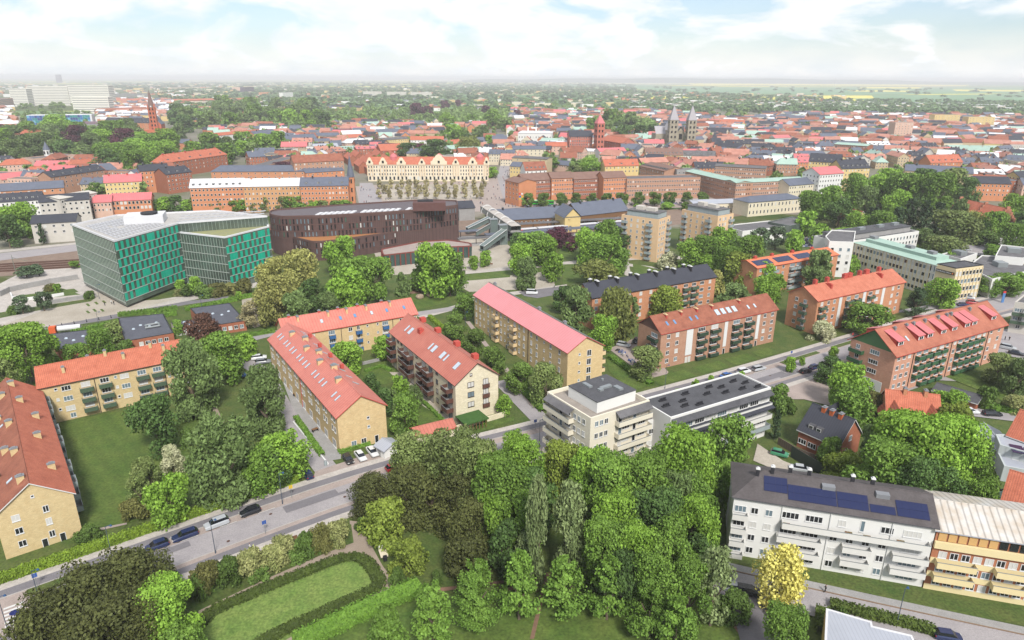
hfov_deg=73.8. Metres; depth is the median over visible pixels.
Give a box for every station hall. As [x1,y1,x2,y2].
[485,204,559,226]
[554,203,581,231]
[568,197,627,222]
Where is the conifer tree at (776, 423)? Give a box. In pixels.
[768,409,781,439]
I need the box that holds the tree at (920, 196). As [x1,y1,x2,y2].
[904,168,936,206]
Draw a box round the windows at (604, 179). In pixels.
[604,179,625,193]
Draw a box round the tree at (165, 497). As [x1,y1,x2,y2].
[140,472,191,531]
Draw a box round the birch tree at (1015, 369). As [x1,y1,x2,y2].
[999,357,1023,395]
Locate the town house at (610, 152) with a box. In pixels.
[599,149,623,162]
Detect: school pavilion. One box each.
[52,330,92,359]
[118,313,174,346]
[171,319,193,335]
[190,303,246,333]
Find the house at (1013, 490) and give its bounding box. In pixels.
[1000,469,1023,502]
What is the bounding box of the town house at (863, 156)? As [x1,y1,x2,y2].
[853,153,870,165]
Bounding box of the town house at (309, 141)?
[292,137,312,145]
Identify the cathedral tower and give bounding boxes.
[666,105,678,143]
[684,106,696,141]
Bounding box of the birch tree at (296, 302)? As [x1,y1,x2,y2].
[281,290,313,317]
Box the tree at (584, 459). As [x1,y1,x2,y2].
[564,443,612,518]
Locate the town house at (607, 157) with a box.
[600,155,615,161]
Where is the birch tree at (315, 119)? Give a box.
[308,116,319,123]
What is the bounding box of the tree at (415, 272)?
[410,258,434,291]
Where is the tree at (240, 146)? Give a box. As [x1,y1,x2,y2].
[234,141,248,156]
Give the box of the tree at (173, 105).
[167,103,183,116]
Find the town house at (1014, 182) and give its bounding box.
[1009,178,1017,192]
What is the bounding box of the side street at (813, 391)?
[779,377,844,409]
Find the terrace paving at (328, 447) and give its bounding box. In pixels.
[283,382,340,460]
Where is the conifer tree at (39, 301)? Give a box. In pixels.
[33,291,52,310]
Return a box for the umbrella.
[9,609,18,615]
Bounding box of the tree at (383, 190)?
[380,184,385,193]
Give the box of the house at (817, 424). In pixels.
[796,402,862,453]
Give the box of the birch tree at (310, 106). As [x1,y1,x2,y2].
[303,101,315,110]
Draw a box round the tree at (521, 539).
[513,530,540,580]
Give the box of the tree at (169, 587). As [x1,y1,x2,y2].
[132,570,205,639]
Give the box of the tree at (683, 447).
[651,420,718,494]
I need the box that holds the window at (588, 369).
[586,366,590,373]
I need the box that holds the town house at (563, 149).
[559,145,573,158]
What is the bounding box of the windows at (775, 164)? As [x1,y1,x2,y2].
[774,164,795,172]
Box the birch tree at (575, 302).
[560,284,594,333]
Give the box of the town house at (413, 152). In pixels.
[406,147,432,156]
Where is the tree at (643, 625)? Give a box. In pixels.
[623,573,672,638]
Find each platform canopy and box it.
[457,236,498,245]
[459,229,486,237]
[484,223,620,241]
[518,217,620,226]
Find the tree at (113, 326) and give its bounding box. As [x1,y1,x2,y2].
[102,320,123,346]
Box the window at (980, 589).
[976,585,986,593]
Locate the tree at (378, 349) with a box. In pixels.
[371,335,389,359]
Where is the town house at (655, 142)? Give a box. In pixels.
[643,138,664,146]
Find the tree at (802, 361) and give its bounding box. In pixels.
[799,357,805,365]
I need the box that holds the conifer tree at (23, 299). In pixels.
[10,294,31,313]
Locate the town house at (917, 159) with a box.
[913,154,923,163]
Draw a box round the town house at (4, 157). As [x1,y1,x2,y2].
[0,154,15,162]
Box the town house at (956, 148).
[948,146,960,151]
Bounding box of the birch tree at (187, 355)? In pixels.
[161,336,223,422]
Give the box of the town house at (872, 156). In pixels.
[857,152,885,166]
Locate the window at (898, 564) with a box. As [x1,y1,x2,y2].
[897,562,915,568]
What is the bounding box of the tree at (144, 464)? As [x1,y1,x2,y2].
[129,455,162,498]
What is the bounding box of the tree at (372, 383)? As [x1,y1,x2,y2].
[362,372,380,394]
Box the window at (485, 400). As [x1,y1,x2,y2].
[483,397,488,403]
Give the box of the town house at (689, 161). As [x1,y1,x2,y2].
[669,157,696,165]
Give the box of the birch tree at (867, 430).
[859,423,885,458]
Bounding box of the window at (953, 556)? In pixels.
[949,553,958,560]
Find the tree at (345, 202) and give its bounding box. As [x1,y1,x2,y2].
[339,200,351,203]
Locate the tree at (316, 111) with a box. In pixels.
[312,109,321,116]
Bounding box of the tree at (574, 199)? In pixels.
[570,193,582,202]
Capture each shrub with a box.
[6,305,19,314]
[43,283,54,291]
[70,523,104,544]
[83,290,95,299]
[117,339,133,349]
[117,497,151,522]
[173,288,182,296]
[179,283,193,296]
[180,426,192,449]
[187,570,214,601]
[188,559,218,596]
[193,284,215,298]
[208,282,229,297]
[214,555,245,588]
[222,282,236,293]
[234,277,251,294]
[236,544,262,580]
[247,564,269,584]
[259,543,287,574]
[271,533,295,566]
[286,547,306,566]
[293,530,317,560]
[308,521,333,555]
[326,518,349,549]
[353,517,372,532]
[387,565,406,586]
[394,421,407,437]
[409,279,419,291]
[431,569,442,584]
[717,585,754,626]
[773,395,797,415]
[837,606,847,613]
[863,391,882,422]
[976,384,998,408]
[1000,394,1023,415]
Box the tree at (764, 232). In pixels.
[750,227,771,248]
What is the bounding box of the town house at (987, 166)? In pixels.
[976,163,1003,170]
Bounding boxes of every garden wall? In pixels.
[0,275,77,295]
[10,292,63,299]
[50,293,96,303]
[293,421,328,464]
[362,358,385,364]
[456,411,507,430]
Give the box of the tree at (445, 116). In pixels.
[439,112,456,123]
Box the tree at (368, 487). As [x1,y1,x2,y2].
[346,470,404,521]
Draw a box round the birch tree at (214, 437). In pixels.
[183,410,254,511]
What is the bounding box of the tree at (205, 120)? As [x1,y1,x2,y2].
[196,111,220,128]
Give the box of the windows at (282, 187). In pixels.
[244,187,299,209]
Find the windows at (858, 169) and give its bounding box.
[843,169,868,186]
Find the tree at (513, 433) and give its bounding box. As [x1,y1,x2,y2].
[502,428,521,444]
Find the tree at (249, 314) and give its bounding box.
[236,300,264,326]
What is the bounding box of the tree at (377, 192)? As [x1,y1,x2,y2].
[375,189,381,197]
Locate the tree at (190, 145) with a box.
[181,141,200,151]
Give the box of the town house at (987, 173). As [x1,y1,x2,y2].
[978,172,1000,174]
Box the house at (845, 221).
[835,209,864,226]
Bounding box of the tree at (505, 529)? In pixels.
[486,516,523,582]
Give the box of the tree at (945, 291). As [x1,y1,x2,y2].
[922,277,961,308]
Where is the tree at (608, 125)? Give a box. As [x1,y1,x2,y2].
[605,122,615,129]
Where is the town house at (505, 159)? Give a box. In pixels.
[500,153,524,165]
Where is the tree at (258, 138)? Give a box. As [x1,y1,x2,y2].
[253,133,267,146]
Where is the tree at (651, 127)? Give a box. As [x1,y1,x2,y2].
[646,124,657,131]
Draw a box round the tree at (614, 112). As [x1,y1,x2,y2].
[602,108,622,121]
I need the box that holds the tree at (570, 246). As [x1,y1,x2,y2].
[563,241,574,251]
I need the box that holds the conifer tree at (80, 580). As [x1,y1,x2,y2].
[46,558,135,638]
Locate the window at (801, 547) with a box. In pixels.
[798,546,815,551]
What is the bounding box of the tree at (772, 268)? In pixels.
[746,261,775,278]
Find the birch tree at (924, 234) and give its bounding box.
[916,227,934,249]
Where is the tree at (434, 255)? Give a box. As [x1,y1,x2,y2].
[414,241,459,297]
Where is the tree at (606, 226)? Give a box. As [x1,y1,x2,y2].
[593,219,619,258]
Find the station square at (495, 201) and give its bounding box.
[355,166,681,211]
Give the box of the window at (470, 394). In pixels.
[468,391,474,397]
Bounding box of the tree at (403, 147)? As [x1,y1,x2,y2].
[396,142,419,156]
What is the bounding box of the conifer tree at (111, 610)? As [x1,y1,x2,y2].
[50,584,161,639]
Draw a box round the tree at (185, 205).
[179,199,192,210]
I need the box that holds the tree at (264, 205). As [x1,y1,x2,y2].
[258,197,270,211]
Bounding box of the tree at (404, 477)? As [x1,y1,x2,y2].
[382,461,436,534]
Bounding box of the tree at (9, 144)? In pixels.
[0,138,32,158]
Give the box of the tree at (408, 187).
[405,184,411,192]
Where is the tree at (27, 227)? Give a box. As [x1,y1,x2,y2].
[17,210,34,237]
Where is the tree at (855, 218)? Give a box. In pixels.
[844,210,873,227]
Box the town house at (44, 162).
[34,159,69,166]
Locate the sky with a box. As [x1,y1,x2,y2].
[0,0,1023,81]
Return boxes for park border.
[207,524,353,603]
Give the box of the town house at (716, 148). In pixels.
[708,145,723,151]
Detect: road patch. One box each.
[151,541,190,556]
[283,489,337,512]
[321,490,349,499]
[757,371,784,381]
[778,372,795,377]
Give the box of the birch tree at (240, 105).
[232,99,246,110]
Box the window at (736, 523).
[732,520,744,526]
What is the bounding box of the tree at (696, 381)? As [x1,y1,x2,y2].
[691,379,698,384]
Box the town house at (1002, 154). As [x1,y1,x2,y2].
[999,150,1012,158]
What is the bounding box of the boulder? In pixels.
[416,294,423,298]
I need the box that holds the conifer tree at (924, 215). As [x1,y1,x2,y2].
[913,199,933,230]
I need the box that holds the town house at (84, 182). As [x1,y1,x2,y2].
[79,176,104,192]
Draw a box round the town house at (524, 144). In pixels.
[514,142,533,145]
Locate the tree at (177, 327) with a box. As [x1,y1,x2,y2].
[172,319,184,335]
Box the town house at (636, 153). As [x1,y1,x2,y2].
[623,151,639,156]
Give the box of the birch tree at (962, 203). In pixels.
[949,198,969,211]
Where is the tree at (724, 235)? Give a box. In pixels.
[710,226,737,262]
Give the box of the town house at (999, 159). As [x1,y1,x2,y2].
[984,154,1002,163]
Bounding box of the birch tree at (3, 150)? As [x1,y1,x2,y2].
[0,145,14,157]
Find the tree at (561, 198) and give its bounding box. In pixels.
[556,192,567,205]
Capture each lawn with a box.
[0,84,196,110]
[0,228,1023,639]
[0,299,92,317]
[25,289,77,296]
[43,288,79,296]
[59,410,246,527]
[198,561,382,639]
[326,591,739,639]
[357,361,398,384]
[392,404,438,425]
[399,288,463,309]
[466,270,511,280]
[468,417,513,433]
[559,250,581,260]
[563,264,621,283]
[606,359,653,388]
[633,263,660,273]
[945,369,1008,400]
[999,615,1023,624]
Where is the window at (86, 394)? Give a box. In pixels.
[83,391,92,397]
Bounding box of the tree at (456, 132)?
[450,129,465,139]
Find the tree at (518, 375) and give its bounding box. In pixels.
[502,361,531,394]
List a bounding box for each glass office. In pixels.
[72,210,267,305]
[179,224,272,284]
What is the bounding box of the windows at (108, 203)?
[94,203,111,210]
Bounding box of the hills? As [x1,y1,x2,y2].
[462,78,1023,84]
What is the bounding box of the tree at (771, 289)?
[752,275,781,302]
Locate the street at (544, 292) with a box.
[519,286,562,297]
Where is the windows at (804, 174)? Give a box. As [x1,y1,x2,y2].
[803,174,842,193]
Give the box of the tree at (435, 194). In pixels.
[433,189,438,196]
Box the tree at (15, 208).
[0,201,37,236]
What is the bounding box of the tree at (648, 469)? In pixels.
[626,447,672,527]
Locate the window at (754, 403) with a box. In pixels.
[750,400,758,406]
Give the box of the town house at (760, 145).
[751,142,765,147]
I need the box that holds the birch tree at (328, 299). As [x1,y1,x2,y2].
[316,290,340,311]
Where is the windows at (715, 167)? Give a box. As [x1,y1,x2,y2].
[715,167,764,178]
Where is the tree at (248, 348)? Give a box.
[236,333,257,360]
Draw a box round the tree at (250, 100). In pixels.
[242,96,257,104]
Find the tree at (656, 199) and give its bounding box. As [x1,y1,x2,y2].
[649,192,661,205]
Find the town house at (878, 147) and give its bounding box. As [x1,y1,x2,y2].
[873,144,883,149]
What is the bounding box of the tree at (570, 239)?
[563,236,578,251]
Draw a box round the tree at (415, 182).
[413,179,419,187]
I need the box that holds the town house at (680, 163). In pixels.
[674,159,686,167]
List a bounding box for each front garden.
[650,370,695,384]
[693,361,729,373]
[725,353,755,364]
[751,347,777,357]
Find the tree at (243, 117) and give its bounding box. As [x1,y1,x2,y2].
[237,113,250,122]
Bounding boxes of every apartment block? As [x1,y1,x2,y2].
[0,377,83,559]
[34,339,190,422]
[275,297,418,355]
[386,313,500,423]
[473,282,605,386]
[542,374,653,458]
[574,264,717,328]
[637,293,778,368]
[641,395,652,448]
[647,372,774,447]
[726,461,939,586]
[733,247,839,294]
[784,266,906,333]
[846,300,1008,392]
[922,490,1023,605]
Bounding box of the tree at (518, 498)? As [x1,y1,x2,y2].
[488,488,543,566]
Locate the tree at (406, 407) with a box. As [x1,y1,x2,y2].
[388,391,420,434]
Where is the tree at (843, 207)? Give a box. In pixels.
[823,198,852,228]
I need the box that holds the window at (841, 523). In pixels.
[837,520,846,527]
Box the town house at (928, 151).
[917,147,934,154]
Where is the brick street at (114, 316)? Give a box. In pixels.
[43,296,227,328]
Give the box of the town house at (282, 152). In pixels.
[274,149,300,155]
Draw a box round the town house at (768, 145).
[763,142,775,148]
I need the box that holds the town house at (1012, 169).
[1006,167,1023,174]
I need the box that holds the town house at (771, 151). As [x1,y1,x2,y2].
[752,148,775,154]
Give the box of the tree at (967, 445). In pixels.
[915,411,991,492]
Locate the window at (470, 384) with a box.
[467,381,473,387]
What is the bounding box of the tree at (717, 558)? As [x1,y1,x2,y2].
[693,545,737,626]
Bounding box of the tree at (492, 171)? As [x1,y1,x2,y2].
[488,167,498,177]
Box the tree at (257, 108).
[246,103,263,120]
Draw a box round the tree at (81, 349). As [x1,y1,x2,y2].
[61,342,91,360]
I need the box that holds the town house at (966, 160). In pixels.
[960,156,975,164]
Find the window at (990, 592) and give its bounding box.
[987,588,996,595]
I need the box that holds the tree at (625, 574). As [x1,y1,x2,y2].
[597,544,639,610]
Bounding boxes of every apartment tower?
[620,205,671,262]
[679,201,734,243]
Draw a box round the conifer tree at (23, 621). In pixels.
[0,604,56,639]
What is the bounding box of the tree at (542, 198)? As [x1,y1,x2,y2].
[536,192,549,206]
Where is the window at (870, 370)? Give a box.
[866,367,875,374]
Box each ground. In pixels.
[0,78,1023,626]
[0,109,1023,252]
[242,298,274,327]
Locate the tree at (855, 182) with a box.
[840,172,868,207]
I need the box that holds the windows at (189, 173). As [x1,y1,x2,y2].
[167,173,190,189]
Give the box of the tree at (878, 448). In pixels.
[860,433,927,483]
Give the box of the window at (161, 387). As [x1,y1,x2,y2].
[156,386,164,390]
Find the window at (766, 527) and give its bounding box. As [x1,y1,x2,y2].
[762,523,770,530]
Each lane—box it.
[0,291,1023,597]
[0,310,1012,639]
[498,380,544,419]
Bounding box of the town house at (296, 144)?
[280,141,308,151]
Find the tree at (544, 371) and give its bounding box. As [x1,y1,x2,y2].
[529,361,563,407]
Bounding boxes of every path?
[100,523,126,529]
[198,521,396,639]
[212,407,223,422]
[417,284,566,316]
[439,575,550,590]
[465,256,681,273]
[466,321,531,405]
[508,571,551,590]
[530,575,548,638]
[625,262,629,275]
[626,263,662,270]
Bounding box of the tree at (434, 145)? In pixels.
[418,139,453,156]
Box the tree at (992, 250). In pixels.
[982,243,999,255]
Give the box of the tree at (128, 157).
[119,149,151,168]
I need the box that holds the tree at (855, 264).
[849,254,860,273]
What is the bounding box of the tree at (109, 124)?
[95,120,125,138]
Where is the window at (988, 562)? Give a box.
[983,558,993,566]
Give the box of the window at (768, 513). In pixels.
[765,509,772,517]
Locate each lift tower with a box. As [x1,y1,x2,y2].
[488,218,497,235]
[498,223,507,244]
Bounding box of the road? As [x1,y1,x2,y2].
[35,309,997,596]
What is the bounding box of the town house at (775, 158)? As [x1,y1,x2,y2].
[763,154,789,160]
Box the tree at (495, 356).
[481,345,506,373]
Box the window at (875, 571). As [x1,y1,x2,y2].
[871,568,880,575]
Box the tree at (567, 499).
[550,479,586,567]
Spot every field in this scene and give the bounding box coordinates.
[359,80,461,80]
[497,82,685,83]
[563,84,656,86]
[635,87,1023,94]
[688,83,966,85]
[823,96,872,98]
[849,90,905,91]
[853,94,1023,101]
[861,87,921,88]
[952,89,1023,90]
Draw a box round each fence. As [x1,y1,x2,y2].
[777,437,822,461]
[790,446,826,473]
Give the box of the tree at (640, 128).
[633,124,646,133]
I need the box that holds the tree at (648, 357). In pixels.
[628,345,663,381]
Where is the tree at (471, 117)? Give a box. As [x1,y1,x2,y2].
[466,114,477,121]
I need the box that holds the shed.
[373,437,396,458]
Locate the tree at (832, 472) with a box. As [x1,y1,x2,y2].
[821,470,841,476]
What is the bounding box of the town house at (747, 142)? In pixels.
[726,139,750,144]
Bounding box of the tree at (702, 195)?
[697,192,709,198]
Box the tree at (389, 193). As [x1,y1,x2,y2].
[386,189,391,197]
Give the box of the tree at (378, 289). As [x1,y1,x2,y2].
[363,256,394,301]
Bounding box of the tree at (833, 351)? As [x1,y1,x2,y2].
[828,346,839,356]
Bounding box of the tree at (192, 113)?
[177,106,198,126]
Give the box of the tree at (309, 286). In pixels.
[298,277,329,312]
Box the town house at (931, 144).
[917,142,937,146]
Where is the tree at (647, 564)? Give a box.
[629,548,686,626]
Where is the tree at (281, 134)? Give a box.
[270,131,285,148]
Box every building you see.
[0,158,31,171]
[0,171,21,183]
[0,180,65,194]
[0,191,43,214]
[15,129,40,135]
[21,154,75,165]
[26,114,95,124]
[26,166,45,169]
[29,213,81,243]
[37,163,104,192]
[38,192,93,220]
[48,190,97,216]
[64,158,94,164]
[83,121,97,126]
[91,194,114,217]
[94,107,146,113]
[103,172,142,193]
[106,117,149,130]
[111,192,155,214]
[115,93,147,96]
[137,162,167,192]
[151,147,227,174]
[154,164,191,193]
[158,99,202,101]
[168,86,211,89]
[177,139,193,149]
[189,178,245,211]
[203,98,240,100]
[210,165,304,177]
[214,130,251,139]
[240,87,253,91]
[242,176,301,212]
[246,129,273,137]
[254,157,289,164]
[269,199,458,255]
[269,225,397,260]
[279,92,292,96]
[285,133,316,141]
[290,152,344,176]
[299,175,350,205]
[302,167,343,176]
[311,143,337,145]
[326,104,362,110]
[336,146,354,152]
[347,134,363,137]
[354,146,376,155]
[363,91,381,95]
[365,134,377,138]
[376,136,408,142]
[376,143,399,153]
[381,240,471,265]
[387,92,405,95]
[410,92,431,95]
[410,136,443,146]
[442,139,461,148]
[444,145,455,152]
[457,200,475,220]
[505,176,535,206]
[510,162,521,176]
[511,155,552,172]
[512,144,545,156]
[516,172,550,199]
[518,127,552,140]
[520,161,546,173]
[545,142,566,154]
[548,171,573,199]
[570,171,599,198]
[586,148,594,154]
[594,147,626,160]
[597,171,626,199]
[600,159,639,175]
[625,174,700,199]
[639,162,682,174]
[644,148,682,156]
[675,168,699,174]
[683,150,715,158]
[684,198,733,211]
[685,169,752,198]
[714,163,767,178]
[719,120,744,123]
[723,176,801,198]
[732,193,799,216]
[732,221,782,239]
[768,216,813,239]
[778,177,813,196]
[802,166,843,193]
[808,153,842,168]
[812,222,918,248]
[821,608,913,639]
[823,230,855,276]
[829,157,869,190]
[834,142,872,150]
[852,235,955,290]
[887,122,913,135]
[903,163,973,183]
[918,154,962,165]
[929,114,959,120]
[930,260,983,299]
[942,145,1014,148]
[943,249,977,261]
[962,117,994,124]
[971,176,1011,200]
[974,255,1023,297]
[994,245,1023,265]
[1007,295,1023,333]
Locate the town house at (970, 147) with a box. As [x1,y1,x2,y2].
[959,144,990,150]
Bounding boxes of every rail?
[0,259,78,263]
[0,260,78,264]
[0,262,79,266]
[0,264,68,268]
[0,264,79,269]
[0,266,71,270]
[0,266,80,271]
[3,261,79,265]
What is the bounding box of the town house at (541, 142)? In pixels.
[538,140,555,144]
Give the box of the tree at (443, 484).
[433,469,474,540]
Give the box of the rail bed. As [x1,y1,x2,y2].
[0,209,741,275]
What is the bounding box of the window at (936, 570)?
[934,567,942,572]
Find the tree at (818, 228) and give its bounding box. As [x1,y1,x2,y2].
[807,223,830,243]
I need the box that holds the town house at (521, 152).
[515,149,528,155]
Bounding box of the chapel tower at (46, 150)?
[42,141,50,155]
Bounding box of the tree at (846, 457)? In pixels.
[819,448,864,475]
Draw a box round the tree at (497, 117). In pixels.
[494,115,504,120]
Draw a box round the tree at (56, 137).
[42,132,63,151]
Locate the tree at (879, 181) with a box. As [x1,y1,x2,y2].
[868,168,902,207]
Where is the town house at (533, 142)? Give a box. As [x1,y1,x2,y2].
[525,140,536,144]
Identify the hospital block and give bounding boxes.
[0,98,13,104]
[9,89,34,106]
[26,86,70,105]
[67,85,115,105]
[71,96,114,114]
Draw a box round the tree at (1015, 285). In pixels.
[994,272,1023,296]
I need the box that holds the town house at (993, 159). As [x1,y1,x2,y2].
[975,156,998,162]
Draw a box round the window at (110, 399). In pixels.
[104,397,112,402]
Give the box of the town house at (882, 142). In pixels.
[864,140,890,144]
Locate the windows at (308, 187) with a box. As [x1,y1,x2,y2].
[301,187,347,203]
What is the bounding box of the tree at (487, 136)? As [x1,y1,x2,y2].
[485,134,491,143]
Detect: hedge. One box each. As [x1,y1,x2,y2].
[0,473,299,583]
[71,310,176,330]
[117,305,177,316]
[184,292,253,310]
[194,551,386,639]
[237,328,274,337]
[291,576,423,639]
[293,414,324,456]
[337,441,370,453]
[364,364,392,371]
[421,397,444,419]
[427,314,444,331]
[521,389,546,411]
[607,354,653,385]
[814,603,830,631]
[830,597,937,636]
[979,402,1017,413]
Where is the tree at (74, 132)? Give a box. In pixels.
[60,125,86,149]
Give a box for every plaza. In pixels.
[0,267,257,326]
[1,292,174,325]
[375,238,512,274]
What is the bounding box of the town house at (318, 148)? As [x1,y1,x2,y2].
[313,145,327,152]
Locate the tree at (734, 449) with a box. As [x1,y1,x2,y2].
[705,413,756,481]
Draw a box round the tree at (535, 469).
[511,465,558,534]
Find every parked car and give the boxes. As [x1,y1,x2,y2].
[144,537,168,550]
[171,526,198,542]
[203,514,229,530]
[238,503,260,517]
[251,354,266,359]
[255,358,270,363]
[302,469,313,479]
[342,452,354,464]
[354,449,366,461]
[365,445,378,456]
[384,463,394,471]
[616,340,630,347]
[632,336,637,343]
[719,372,731,376]
[724,580,737,590]
[736,367,750,372]
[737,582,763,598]
[751,364,766,371]
[770,447,788,457]
[790,463,808,471]
[799,367,811,373]
[808,363,818,369]
[934,627,963,639]
[956,302,969,305]
[965,299,977,303]
[969,407,980,413]
[981,409,1003,416]
[999,343,1016,349]
[1008,349,1023,355]
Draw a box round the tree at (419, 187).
[416,184,422,191]
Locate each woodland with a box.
[52,96,1023,152]
[107,81,1023,113]
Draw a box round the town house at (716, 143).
[714,140,730,145]
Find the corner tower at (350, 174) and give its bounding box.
[347,157,355,202]
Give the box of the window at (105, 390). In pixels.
[102,387,111,393]
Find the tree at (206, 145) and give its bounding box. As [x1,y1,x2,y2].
[200,143,212,149]
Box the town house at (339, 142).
[328,139,341,145]
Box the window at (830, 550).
[826,547,834,554]
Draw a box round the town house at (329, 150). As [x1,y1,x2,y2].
[326,148,334,153]
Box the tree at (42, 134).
[28,131,56,152]
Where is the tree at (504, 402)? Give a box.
[495,394,512,416]
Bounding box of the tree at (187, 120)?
[176,114,195,132]
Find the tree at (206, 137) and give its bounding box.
[197,132,218,148]
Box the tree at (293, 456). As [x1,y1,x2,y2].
[259,427,313,482]
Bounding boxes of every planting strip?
[27,549,142,595]
[781,351,819,362]
[831,341,850,347]
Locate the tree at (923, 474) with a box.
[889,455,969,494]
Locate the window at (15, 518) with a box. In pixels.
[11,514,20,522]
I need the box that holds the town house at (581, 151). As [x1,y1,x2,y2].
[568,146,587,160]
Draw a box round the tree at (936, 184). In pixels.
[920,172,958,212]
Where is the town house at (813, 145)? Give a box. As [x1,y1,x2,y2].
[799,144,822,149]
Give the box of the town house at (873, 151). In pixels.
[865,148,886,156]
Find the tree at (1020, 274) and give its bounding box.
[1008,271,1023,293]
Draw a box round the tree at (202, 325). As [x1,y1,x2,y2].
[182,312,222,344]
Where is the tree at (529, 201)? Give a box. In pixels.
[521,192,534,206]
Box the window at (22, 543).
[18,539,27,547]
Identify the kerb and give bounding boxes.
[0,294,1021,598]
[0,307,1013,631]
[730,569,1023,634]
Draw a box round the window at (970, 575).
[968,571,978,578]
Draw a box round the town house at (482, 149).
[479,146,491,152]
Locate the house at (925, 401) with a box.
[876,386,940,421]
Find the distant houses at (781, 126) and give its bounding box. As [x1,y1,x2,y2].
[0,80,1023,148]
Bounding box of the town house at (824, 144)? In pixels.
[816,140,833,147]
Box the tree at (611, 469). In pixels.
[577,448,640,526]
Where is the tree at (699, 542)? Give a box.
[688,531,717,576]
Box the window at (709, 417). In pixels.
[706,414,715,420]
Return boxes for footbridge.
[480,205,520,232]
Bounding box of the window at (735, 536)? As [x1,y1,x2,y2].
[730,534,742,539]
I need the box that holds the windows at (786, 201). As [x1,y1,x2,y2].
[749,201,799,213]
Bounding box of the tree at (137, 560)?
[94,543,178,613]
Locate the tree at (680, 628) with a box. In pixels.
[654,595,697,639]
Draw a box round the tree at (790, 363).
[784,356,796,372]
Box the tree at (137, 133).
[130,131,145,136]
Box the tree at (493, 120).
[487,117,496,128]
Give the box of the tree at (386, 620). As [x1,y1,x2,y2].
[366,603,410,639]
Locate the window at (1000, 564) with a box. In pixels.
[995,560,1005,568]
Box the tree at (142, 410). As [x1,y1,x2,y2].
[121,392,179,459]
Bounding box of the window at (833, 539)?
[828,537,836,541]
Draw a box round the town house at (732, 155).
[723,154,741,157]
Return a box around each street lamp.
[0,594,7,629]
[210,518,216,553]
[897,586,908,619]
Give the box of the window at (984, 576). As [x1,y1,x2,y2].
[980,572,990,580]
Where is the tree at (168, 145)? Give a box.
[149,139,176,155]
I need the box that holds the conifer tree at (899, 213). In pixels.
[893,206,905,224]
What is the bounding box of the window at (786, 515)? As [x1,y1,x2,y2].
[782,511,798,520]
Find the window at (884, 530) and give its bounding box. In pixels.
[880,526,894,535]
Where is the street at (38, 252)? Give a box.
[0,244,76,259]
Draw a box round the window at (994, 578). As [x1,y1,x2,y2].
[991,574,1000,582]
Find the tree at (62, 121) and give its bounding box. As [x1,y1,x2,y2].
[40,114,72,132]
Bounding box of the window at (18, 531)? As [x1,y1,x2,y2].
[14,526,24,535]
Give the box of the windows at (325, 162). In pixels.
[295,162,342,169]
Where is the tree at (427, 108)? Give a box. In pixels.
[422,105,433,114]
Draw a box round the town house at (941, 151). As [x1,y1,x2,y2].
[936,149,955,154]
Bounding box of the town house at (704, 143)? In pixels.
[699,142,712,145]
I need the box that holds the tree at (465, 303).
[452,292,474,319]
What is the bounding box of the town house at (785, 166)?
[774,157,797,175]
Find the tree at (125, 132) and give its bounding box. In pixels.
[108,128,134,142]
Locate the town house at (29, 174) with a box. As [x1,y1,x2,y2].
[23,171,39,176]
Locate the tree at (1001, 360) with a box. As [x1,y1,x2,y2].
[981,352,1015,385]
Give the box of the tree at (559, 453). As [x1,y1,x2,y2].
[539,438,585,511]
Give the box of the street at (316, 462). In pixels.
[243,360,335,471]
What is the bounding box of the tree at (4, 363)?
[0,356,24,382]
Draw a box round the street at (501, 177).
[497,166,508,198]
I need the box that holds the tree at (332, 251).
[322,235,355,276]
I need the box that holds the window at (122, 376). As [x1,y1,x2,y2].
[119,373,128,378]
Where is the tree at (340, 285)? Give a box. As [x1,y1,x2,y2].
[324,267,368,308]
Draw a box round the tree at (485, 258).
[479,250,491,266]
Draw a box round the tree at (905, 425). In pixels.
[867,407,959,473]
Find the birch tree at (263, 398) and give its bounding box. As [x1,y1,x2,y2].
[237,362,285,439]
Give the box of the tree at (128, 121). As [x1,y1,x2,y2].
[117,118,143,132]
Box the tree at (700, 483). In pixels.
[676,466,719,512]
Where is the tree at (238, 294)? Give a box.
[235,291,241,300]
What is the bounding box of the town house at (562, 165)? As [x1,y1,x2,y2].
[552,159,570,171]
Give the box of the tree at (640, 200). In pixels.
[631,191,645,203]
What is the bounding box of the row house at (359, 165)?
[354,158,365,173]
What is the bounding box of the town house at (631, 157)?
[618,156,640,158]
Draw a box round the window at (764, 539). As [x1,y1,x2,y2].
[760,536,768,543]
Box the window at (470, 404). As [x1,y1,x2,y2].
[468,401,473,407]
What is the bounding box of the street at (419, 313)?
[200,306,456,351]
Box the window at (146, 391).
[141,389,149,394]
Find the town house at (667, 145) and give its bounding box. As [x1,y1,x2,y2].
[663,142,686,147]
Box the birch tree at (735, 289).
[716,282,752,302]
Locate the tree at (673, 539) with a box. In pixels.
[648,511,693,598]
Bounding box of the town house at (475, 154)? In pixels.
[471,150,485,156]
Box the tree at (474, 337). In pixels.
[460,328,485,354]
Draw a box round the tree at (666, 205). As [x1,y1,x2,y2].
[660,202,674,208]
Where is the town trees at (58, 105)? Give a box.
[0,101,1023,194]
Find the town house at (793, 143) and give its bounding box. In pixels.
[788,142,815,145]
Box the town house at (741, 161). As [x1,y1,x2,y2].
[723,157,748,164]
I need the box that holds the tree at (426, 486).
[404,467,455,534]
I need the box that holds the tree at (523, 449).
[501,433,548,481]
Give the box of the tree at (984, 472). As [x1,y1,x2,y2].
[944,436,1001,499]
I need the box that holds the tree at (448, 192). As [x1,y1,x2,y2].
[446,189,450,198]
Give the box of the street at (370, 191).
[359,183,381,202]
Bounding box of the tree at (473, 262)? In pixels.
[468,255,479,269]
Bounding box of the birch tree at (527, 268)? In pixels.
[515,256,537,289]
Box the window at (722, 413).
[717,410,726,417]
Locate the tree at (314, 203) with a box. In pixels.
[307,200,317,206]
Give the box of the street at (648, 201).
[519,197,714,207]

